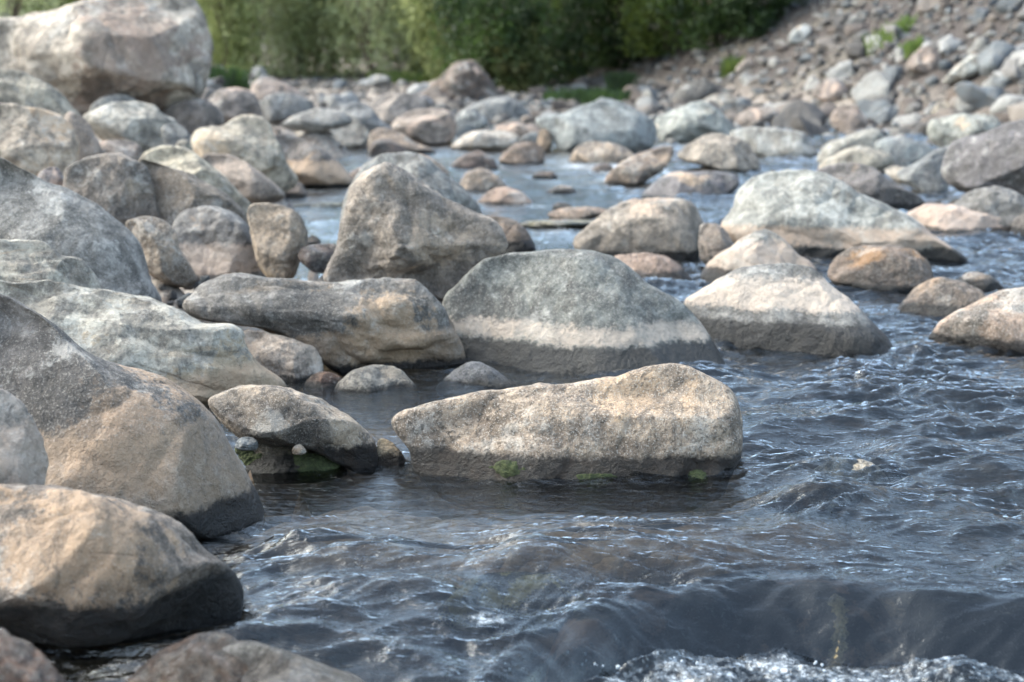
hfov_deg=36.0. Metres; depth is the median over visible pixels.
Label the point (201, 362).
boulder
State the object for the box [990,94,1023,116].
scree stone
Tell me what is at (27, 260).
boulder
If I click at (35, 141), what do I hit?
boulder
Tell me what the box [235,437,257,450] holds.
stone
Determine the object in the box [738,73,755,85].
scree stone
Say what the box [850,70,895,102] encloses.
scree stone
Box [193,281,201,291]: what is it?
bank pebble
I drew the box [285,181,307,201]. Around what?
rock
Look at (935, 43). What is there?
scree stone
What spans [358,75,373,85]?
bar stone
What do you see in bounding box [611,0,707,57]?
leafy tree
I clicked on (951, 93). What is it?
boulder
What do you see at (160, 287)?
bank pebble
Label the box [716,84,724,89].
scree stone
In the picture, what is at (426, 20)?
willow shrub
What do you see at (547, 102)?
bar stone
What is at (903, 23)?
green plant
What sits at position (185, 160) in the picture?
boulder
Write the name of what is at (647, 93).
bar stone
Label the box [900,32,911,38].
scree stone
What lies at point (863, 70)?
scree stone
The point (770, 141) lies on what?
slab
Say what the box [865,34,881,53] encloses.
scree stone
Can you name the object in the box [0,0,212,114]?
boulder
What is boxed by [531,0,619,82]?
leafy tree
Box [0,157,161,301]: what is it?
boulder
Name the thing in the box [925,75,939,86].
scree stone
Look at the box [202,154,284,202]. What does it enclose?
slab
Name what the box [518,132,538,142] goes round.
rock
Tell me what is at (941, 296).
rock
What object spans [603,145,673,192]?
slab
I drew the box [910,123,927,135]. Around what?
scree stone
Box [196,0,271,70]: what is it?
willow shrub
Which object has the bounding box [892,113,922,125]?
scree stone
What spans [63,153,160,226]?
boulder
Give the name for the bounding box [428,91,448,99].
bar stone
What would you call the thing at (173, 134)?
rock
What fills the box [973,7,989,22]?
scree stone
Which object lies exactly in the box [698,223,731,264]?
rock
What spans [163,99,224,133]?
rock
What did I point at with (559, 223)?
slab
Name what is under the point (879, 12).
scree stone
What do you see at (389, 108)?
boulder
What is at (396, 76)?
leafy bush
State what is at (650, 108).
bar stone
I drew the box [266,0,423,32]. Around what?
leafy tree
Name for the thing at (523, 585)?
rock
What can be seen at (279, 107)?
boulder
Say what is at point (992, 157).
boulder
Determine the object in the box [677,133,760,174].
boulder
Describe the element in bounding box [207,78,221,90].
bar stone
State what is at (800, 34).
stone
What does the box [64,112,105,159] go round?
boulder
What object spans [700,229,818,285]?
boulder
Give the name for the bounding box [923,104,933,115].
bar stone
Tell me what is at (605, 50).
leafy tree
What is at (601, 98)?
bar stone
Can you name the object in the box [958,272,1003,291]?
rock
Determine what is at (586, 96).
grass
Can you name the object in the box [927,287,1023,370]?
boulder
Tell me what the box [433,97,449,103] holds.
bar stone
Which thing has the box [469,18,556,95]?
leafy tree
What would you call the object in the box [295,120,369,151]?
boulder
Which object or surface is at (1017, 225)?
rock
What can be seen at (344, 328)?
boulder
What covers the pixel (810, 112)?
scree stone
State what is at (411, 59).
leafy tree
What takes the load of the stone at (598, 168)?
in the water
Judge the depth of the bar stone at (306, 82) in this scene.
44.86 m
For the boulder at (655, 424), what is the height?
0.568 m
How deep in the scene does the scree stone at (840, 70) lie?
32.74 m
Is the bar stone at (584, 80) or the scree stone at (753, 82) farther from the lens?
the bar stone at (584, 80)
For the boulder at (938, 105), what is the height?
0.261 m
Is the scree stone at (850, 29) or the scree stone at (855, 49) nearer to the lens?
the scree stone at (855, 49)
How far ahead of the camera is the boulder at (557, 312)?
7.46 m
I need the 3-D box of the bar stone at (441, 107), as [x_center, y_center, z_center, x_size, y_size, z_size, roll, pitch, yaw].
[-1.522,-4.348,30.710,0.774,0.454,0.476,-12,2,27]
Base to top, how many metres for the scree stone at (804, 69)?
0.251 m
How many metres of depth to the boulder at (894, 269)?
9.65 m
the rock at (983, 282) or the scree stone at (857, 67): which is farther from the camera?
the scree stone at (857, 67)
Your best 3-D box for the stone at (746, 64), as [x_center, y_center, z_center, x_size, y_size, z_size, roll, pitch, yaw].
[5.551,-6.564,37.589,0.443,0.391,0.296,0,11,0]
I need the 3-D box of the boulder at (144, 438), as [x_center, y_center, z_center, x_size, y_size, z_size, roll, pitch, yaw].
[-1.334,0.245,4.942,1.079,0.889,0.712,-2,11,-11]
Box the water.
[16,120,1023,681]
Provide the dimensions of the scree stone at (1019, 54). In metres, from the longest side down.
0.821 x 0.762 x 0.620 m
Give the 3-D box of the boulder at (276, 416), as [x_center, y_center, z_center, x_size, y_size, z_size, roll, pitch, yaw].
[-0.788,0.321,5.688,0.609,0.350,0.366,0,11,0]
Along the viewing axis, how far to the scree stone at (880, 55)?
32.61 m
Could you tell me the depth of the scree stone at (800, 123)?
25.37 m
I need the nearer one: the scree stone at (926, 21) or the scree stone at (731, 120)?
the scree stone at (731, 120)
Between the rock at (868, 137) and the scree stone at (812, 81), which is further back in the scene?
the scree stone at (812, 81)
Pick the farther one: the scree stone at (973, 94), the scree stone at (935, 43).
the scree stone at (935, 43)
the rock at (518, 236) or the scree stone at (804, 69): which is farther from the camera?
the scree stone at (804, 69)
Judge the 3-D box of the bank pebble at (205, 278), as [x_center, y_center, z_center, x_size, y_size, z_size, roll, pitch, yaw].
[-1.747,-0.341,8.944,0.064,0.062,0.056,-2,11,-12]
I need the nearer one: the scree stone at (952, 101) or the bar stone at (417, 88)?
the scree stone at (952, 101)
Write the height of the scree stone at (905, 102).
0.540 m
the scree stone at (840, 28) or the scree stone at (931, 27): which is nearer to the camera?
the scree stone at (931, 27)
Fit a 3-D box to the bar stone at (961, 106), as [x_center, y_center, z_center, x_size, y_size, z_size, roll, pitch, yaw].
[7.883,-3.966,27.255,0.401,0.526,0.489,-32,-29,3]
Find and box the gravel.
[212,0,1023,217]
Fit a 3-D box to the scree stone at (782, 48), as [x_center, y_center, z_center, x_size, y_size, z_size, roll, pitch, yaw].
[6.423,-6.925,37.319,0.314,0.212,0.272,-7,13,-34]
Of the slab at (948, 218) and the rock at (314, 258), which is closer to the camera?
the rock at (314, 258)
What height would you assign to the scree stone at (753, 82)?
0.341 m
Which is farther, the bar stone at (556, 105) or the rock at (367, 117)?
the bar stone at (556, 105)
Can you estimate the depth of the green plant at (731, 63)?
38.01 m
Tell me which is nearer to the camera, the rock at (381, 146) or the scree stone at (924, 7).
the rock at (381, 146)
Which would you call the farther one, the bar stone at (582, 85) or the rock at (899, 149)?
the bar stone at (582, 85)
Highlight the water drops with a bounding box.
[504,650,825,680]
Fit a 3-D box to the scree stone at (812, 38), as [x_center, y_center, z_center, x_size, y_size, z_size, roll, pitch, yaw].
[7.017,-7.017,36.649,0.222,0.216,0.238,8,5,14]
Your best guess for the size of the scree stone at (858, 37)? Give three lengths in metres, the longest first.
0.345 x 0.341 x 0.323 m
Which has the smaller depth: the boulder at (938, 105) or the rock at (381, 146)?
the rock at (381, 146)
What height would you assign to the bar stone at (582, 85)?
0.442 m
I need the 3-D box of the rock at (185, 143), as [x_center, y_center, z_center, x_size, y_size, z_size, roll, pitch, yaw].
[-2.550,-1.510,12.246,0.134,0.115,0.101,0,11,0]
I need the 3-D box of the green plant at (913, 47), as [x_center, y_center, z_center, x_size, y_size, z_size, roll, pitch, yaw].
[8.025,-5.915,31.692,0.513,0.532,0.433,2,11,10]
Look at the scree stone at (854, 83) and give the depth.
30.96 m
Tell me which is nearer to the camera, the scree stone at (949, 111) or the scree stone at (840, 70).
the scree stone at (949, 111)
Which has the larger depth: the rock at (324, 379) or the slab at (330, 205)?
the slab at (330, 205)
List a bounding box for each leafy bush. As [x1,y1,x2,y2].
[208,61,260,89]
[365,70,436,83]
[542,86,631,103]
[603,71,640,90]
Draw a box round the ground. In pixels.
[0,0,1023,681]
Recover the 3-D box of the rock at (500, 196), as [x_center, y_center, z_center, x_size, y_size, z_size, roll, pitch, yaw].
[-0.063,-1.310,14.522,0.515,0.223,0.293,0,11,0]
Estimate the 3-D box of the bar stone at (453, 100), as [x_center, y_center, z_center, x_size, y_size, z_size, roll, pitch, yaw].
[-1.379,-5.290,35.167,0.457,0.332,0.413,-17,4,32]
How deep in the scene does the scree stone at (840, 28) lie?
35.37 m
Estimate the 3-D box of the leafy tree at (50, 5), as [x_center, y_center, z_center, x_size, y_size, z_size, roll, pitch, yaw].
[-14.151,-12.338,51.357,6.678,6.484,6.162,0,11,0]
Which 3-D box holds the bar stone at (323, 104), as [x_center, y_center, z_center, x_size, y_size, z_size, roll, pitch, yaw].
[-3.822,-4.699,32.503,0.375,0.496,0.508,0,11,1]
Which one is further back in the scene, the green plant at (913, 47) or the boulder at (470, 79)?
the boulder at (470, 79)
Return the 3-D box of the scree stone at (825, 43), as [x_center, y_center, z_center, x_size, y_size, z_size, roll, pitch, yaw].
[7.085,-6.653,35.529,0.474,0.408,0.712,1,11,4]
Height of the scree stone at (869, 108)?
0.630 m
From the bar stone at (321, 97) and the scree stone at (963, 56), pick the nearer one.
the scree stone at (963, 56)
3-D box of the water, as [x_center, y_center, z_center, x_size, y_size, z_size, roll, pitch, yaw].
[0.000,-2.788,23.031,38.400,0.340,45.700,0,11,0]
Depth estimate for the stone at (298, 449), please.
5.53 m
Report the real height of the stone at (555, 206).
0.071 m
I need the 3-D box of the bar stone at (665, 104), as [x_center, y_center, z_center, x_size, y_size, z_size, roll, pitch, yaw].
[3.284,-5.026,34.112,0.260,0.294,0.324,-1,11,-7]
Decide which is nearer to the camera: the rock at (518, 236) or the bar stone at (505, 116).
the rock at (518, 236)
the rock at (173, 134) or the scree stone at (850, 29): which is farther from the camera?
the scree stone at (850, 29)
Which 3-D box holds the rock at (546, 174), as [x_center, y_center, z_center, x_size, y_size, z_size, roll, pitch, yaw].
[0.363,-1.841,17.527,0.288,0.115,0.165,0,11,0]
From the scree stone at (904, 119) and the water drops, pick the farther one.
the scree stone at (904, 119)
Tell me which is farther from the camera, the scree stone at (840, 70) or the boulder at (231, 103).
the scree stone at (840, 70)
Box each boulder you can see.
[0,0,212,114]
[0,69,80,117]
[0,103,79,176]
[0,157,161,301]
[0,239,102,288]
[0,280,285,409]
[0,294,263,544]
[0,388,48,484]
[0,483,243,648]
[0,628,65,681]
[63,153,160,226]
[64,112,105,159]
[83,101,176,152]
[126,632,247,681]
[139,145,250,214]
[140,159,249,226]
[172,205,265,280]
[182,273,465,390]
[191,114,297,192]
[208,87,261,124]
[208,384,377,474]
[223,640,365,681]
[244,330,323,389]
[247,203,307,277]
[260,93,314,123]
[275,133,352,193]
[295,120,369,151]
[323,162,507,300]
[340,152,481,219]
[368,93,429,125]
[391,108,456,145]
[391,363,742,517]
[419,60,503,101]
[442,249,732,389]
[535,100,656,153]
[573,197,702,267]
[655,101,735,142]
[673,79,718,102]
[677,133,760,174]
[684,263,896,383]
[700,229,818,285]
[703,93,736,107]
[721,169,970,279]
[736,106,779,125]
[812,78,848,101]
[816,163,923,210]
[828,245,933,301]
[829,105,866,132]
[906,45,941,73]
[927,113,1000,147]
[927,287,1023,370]
[931,101,948,113]
[941,119,1023,195]
[942,53,978,83]
[946,85,957,101]
[953,186,1023,228]
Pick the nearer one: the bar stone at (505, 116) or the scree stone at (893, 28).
the bar stone at (505, 116)
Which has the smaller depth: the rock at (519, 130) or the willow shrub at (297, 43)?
the rock at (519, 130)
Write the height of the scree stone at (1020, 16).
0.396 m
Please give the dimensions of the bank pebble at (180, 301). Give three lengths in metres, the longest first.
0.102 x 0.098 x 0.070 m
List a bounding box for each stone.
[37,166,63,185]
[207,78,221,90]
[210,76,224,84]
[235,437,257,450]
[251,66,269,78]
[282,81,296,87]
[292,444,305,454]
[301,80,312,85]
[307,235,320,245]
[318,94,326,102]
[318,101,326,107]
[324,94,346,108]
[332,79,349,88]
[340,92,361,103]
[350,168,360,179]
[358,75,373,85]
[370,81,386,87]
[374,74,391,86]
[391,88,399,92]
[397,80,406,85]
[407,83,429,93]
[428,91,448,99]
[430,105,450,111]
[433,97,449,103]
[446,97,462,103]
[496,112,510,121]
[497,87,505,95]
[519,115,535,123]
[527,86,546,95]
[537,129,551,152]
[538,98,554,106]
[541,111,556,115]
[551,100,573,110]
[552,203,571,209]
[570,83,587,89]
[575,76,589,87]
[588,76,604,86]
[588,163,612,176]
[595,97,614,101]
[623,85,641,101]
[635,104,655,113]
[636,97,657,106]
[638,86,657,94]
[642,89,659,101]
[649,114,659,120]
[660,102,669,107]
[706,100,720,108]
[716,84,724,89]
[726,111,739,121]
[728,118,736,128]
[735,58,753,72]
[735,97,753,106]
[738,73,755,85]
[743,120,764,127]
[749,78,758,86]
[768,101,786,107]
[772,99,826,127]
[774,101,792,110]
[775,44,788,52]
[787,96,801,101]
[788,24,810,43]
[789,115,831,140]
[796,66,809,73]
[802,75,819,90]
[809,35,817,41]
[813,49,825,56]
[815,37,836,50]
[819,102,837,118]
[824,60,853,78]
[827,26,836,34]
[830,13,848,25]
[835,24,852,40]
[843,41,866,58]
[844,24,869,36]
[847,14,858,23]
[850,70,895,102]
[852,30,871,41]
[852,80,858,86]
[853,63,861,70]
[857,67,867,75]
[857,99,891,118]
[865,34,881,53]
[866,118,877,128]
[870,96,894,105]
[871,7,886,20]
[872,59,882,64]
[877,52,885,57]
[881,66,904,81]
[883,25,903,40]
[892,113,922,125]
[893,48,903,62]
[898,97,924,115]
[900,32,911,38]
[905,102,921,114]
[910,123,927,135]
[916,118,934,126]
[917,0,946,14]
[921,108,962,121]
[923,19,931,24]
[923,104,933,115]
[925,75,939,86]
[928,24,938,33]
[928,35,946,51]
[933,4,938,10]
[935,107,946,113]
[937,34,961,55]
[949,96,957,108]
[955,81,1005,110]
[955,97,975,113]
[958,45,966,50]
[960,54,966,59]
[966,37,988,55]
[969,5,977,12]
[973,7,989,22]
[977,40,1016,75]
[977,106,991,114]
[981,30,996,37]
[982,71,1003,86]
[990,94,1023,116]
[991,76,1013,88]
[994,111,1009,122]
[996,0,1023,13]
[999,57,1021,81]
[1007,101,1023,120]
[1008,5,1018,13]
[1009,49,1023,74]
[1014,22,1023,34]
[1016,6,1023,21]
[1016,44,1023,49]
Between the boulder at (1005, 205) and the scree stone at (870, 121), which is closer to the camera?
the boulder at (1005, 205)
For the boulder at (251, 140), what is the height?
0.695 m
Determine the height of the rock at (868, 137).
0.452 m
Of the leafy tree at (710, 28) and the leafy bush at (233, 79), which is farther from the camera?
the leafy tree at (710, 28)
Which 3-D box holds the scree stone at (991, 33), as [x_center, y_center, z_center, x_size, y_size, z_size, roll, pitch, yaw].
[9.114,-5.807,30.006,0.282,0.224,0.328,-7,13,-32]
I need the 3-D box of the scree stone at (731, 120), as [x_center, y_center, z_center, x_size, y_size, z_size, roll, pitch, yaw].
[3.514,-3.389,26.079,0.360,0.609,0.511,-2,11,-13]
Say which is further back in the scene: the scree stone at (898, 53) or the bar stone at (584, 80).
the bar stone at (584, 80)
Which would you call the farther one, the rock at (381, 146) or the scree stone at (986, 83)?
the scree stone at (986, 83)
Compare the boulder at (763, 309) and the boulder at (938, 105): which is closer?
the boulder at (763, 309)
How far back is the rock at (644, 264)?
10.15 m
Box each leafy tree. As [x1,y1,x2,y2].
[1,0,79,14]
[201,1,251,62]
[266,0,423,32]
[353,0,455,73]
[413,0,565,86]
[469,0,608,87]
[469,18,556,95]
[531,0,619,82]
[553,0,658,67]
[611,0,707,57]
[647,0,776,51]
[689,0,804,38]
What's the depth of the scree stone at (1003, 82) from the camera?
27.27 m
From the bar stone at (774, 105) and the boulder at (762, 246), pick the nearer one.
the boulder at (762, 246)
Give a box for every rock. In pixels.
[89,94,136,111]
[99,140,142,160]
[126,216,196,287]
[161,123,189,145]
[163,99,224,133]
[176,139,192,150]
[201,88,215,100]
[250,77,305,100]
[281,107,352,132]
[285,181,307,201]
[298,243,335,273]
[303,371,341,404]
[332,365,419,414]
[339,102,393,132]
[368,128,435,156]
[370,139,407,157]
[376,439,408,477]
[420,154,448,175]
[436,361,517,398]
[437,571,591,635]
[448,150,497,174]
[455,108,487,137]
[459,168,506,193]
[462,96,530,120]
[478,187,532,210]
[488,215,535,254]
[494,123,540,137]
[499,142,544,170]
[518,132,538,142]
[532,170,557,179]
[540,570,913,681]
[546,185,575,196]
[569,141,633,165]
[615,252,692,296]
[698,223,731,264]
[747,468,863,513]
[813,457,888,494]
[817,128,884,162]
[818,146,893,171]
[871,106,898,123]
[874,137,933,166]
[895,277,985,331]
[897,146,948,202]
[900,585,1023,681]
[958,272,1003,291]
[1009,214,1023,240]
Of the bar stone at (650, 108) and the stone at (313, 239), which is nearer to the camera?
the stone at (313, 239)
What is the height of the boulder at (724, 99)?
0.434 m
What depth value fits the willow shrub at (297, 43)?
49.37 m
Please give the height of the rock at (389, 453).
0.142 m
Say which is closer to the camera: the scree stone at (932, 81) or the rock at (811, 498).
the rock at (811, 498)
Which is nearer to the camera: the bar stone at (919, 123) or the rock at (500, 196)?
the rock at (500, 196)
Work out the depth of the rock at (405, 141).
21.09 m
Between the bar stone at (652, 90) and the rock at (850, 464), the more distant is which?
the bar stone at (652, 90)
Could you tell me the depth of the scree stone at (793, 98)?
33.12 m
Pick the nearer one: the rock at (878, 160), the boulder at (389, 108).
the rock at (878, 160)
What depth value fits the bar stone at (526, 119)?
28.33 m
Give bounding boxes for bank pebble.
[157,284,165,290]
[165,300,173,305]
[167,290,177,300]
[176,292,191,308]
[183,276,198,289]
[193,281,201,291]
[200,275,209,282]
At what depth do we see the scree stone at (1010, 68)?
27.17 m
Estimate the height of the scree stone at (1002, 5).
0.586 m
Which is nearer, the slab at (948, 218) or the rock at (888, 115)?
the slab at (948, 218)
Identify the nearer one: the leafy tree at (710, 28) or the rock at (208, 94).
the rock at (208, 94)
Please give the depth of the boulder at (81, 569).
3.88 m
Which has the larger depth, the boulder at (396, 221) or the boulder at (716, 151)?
the boulder at (716, 151)
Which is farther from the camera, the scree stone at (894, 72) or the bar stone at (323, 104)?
the bar stone at (323, 104)
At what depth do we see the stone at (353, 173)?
16.60 m
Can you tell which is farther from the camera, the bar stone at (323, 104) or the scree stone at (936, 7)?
the scree stone at (936, 7)
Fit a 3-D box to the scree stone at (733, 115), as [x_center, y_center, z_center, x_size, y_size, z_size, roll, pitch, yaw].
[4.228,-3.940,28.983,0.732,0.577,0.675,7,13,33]
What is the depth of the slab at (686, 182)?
14.88 m
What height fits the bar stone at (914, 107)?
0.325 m
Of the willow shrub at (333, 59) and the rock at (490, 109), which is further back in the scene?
the willow shrub at (333, 59)
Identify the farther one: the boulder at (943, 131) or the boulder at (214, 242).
the boulder at (943, 131)
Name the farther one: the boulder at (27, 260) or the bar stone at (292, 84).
the bar stone at (292, 84)
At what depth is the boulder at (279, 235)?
9.07 m
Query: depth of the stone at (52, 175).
9.89 m
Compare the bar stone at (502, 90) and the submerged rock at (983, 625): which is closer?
the submerged rock at (983, 625)
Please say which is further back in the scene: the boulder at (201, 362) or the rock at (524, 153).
the rock at (524, 153)
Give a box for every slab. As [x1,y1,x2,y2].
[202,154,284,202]
[234,444,347,483]
[293,201,342,211]
[451,130,518,151]
[520,219,592,227]
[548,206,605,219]
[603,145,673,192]
[641,171,739,206]
[730,127,818,161]
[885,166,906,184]
[906,203,1010,248]
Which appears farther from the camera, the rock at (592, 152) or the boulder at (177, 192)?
the rock at (592, 152)
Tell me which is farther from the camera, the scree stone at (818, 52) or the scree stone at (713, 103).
the scree stone at (818, 52)
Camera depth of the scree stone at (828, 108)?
30.92 m
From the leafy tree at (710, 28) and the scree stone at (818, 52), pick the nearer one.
the scree stone at (818, 52)
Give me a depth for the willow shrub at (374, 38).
47.98 m
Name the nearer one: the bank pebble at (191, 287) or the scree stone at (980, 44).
the bank pebble at (191, 287)
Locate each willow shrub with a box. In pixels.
[0,0,80,17]
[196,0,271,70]
[205,0,316,75]
[257,0,348,77]
[284,0,365,76]
[309,0,425,79]
[382,0,482,81]
[420,2,497,71]
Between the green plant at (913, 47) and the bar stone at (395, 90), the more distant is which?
the bar stone at (395, 90)
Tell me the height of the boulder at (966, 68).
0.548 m
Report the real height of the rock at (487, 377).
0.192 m
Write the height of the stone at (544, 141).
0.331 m
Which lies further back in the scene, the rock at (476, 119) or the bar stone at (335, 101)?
the bar stone at (335, 101)
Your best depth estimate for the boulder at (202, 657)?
3.53 m
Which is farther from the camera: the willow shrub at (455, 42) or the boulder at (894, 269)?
the willow shrub at (455, 42)
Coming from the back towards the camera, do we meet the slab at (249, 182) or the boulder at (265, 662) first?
the slab at (249, 182)
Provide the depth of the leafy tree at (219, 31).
50.74 m
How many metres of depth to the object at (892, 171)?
16.37 m
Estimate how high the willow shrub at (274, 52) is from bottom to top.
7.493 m
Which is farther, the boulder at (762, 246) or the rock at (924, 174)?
the rock at (924, 174)
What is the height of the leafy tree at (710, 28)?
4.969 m
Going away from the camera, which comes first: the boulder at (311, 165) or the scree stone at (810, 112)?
the boulder at (311, 165)
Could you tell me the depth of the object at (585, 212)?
13.39 m
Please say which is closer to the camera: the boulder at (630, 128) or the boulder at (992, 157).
the boulder at (992, 157)
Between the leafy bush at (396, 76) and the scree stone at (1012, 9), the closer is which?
the scree stone at (1012, 9)
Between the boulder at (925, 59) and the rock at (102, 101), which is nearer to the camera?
the rock at (102, 101)
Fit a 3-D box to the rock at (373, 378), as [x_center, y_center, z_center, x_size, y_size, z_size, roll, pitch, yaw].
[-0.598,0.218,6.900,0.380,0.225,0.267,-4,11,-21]
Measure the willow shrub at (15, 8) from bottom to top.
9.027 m
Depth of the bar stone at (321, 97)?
32.84 m
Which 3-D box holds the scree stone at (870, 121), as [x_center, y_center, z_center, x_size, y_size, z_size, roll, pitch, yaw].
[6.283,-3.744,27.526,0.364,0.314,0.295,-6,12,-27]
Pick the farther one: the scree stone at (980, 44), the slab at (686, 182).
the scree stone at (980, 44)
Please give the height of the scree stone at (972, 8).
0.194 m
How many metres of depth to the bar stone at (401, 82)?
44.16 m
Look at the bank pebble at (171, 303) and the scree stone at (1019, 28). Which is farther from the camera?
the scree stone at (1019, 28)
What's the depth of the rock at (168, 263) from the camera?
8.58 m
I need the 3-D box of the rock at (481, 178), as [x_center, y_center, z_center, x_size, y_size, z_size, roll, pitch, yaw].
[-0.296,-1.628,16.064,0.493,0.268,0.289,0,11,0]
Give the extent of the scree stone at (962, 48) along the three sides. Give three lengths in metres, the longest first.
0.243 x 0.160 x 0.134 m
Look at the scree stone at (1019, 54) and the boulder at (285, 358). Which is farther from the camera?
the scree stone at (1019, 54)
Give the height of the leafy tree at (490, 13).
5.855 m
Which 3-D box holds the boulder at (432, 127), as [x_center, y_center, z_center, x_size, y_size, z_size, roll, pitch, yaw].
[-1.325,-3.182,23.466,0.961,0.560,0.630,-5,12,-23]
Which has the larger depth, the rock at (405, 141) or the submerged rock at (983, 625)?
the rock at (405, 141)
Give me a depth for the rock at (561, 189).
15.57 m
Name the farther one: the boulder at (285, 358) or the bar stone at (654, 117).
the bar stone at (654, 117)
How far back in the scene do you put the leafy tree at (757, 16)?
39.63 m
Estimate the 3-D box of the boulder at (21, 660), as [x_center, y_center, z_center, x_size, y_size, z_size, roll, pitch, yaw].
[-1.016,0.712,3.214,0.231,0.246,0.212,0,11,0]
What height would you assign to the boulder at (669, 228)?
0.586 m
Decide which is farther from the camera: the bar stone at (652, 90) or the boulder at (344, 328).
the bar stone at (652, 90)
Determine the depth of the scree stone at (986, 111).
26.06 m
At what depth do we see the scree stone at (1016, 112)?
23.12 m
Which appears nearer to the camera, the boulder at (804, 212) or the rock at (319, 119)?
the boulder at (804, 212)
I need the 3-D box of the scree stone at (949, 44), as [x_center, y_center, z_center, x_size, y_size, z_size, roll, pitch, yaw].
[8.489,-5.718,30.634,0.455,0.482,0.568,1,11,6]
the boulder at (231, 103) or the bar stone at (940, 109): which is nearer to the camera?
the boulder at (231, 103)
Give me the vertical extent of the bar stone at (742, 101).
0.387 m
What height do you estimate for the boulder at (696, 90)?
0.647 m
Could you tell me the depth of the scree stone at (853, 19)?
35.93 m
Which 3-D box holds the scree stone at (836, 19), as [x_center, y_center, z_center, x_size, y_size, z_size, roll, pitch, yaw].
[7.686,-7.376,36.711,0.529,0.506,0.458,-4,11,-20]
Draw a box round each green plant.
[719,53,744,77]
[861,14,917,55]
[898,34,923,58]
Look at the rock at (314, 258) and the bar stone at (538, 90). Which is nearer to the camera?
the rock at (314, 258)
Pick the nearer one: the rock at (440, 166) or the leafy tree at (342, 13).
the rock at (440, 166)
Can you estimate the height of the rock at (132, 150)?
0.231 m
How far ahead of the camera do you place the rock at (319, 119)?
20.47 m
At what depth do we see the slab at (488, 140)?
21.81 m
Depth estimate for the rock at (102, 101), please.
16.78 m
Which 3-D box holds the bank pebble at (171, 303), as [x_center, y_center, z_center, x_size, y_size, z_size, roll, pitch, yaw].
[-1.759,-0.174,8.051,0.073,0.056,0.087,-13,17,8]
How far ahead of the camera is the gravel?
35.20 m
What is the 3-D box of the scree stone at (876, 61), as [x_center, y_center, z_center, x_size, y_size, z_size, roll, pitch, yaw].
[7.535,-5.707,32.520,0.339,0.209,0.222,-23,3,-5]
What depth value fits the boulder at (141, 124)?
15.22 m
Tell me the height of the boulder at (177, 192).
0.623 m
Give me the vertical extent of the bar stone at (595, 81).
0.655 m
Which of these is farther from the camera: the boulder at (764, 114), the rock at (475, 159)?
the boulder at (764, 114)
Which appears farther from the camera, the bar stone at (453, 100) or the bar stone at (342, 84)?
the bar stone at (342, 84)

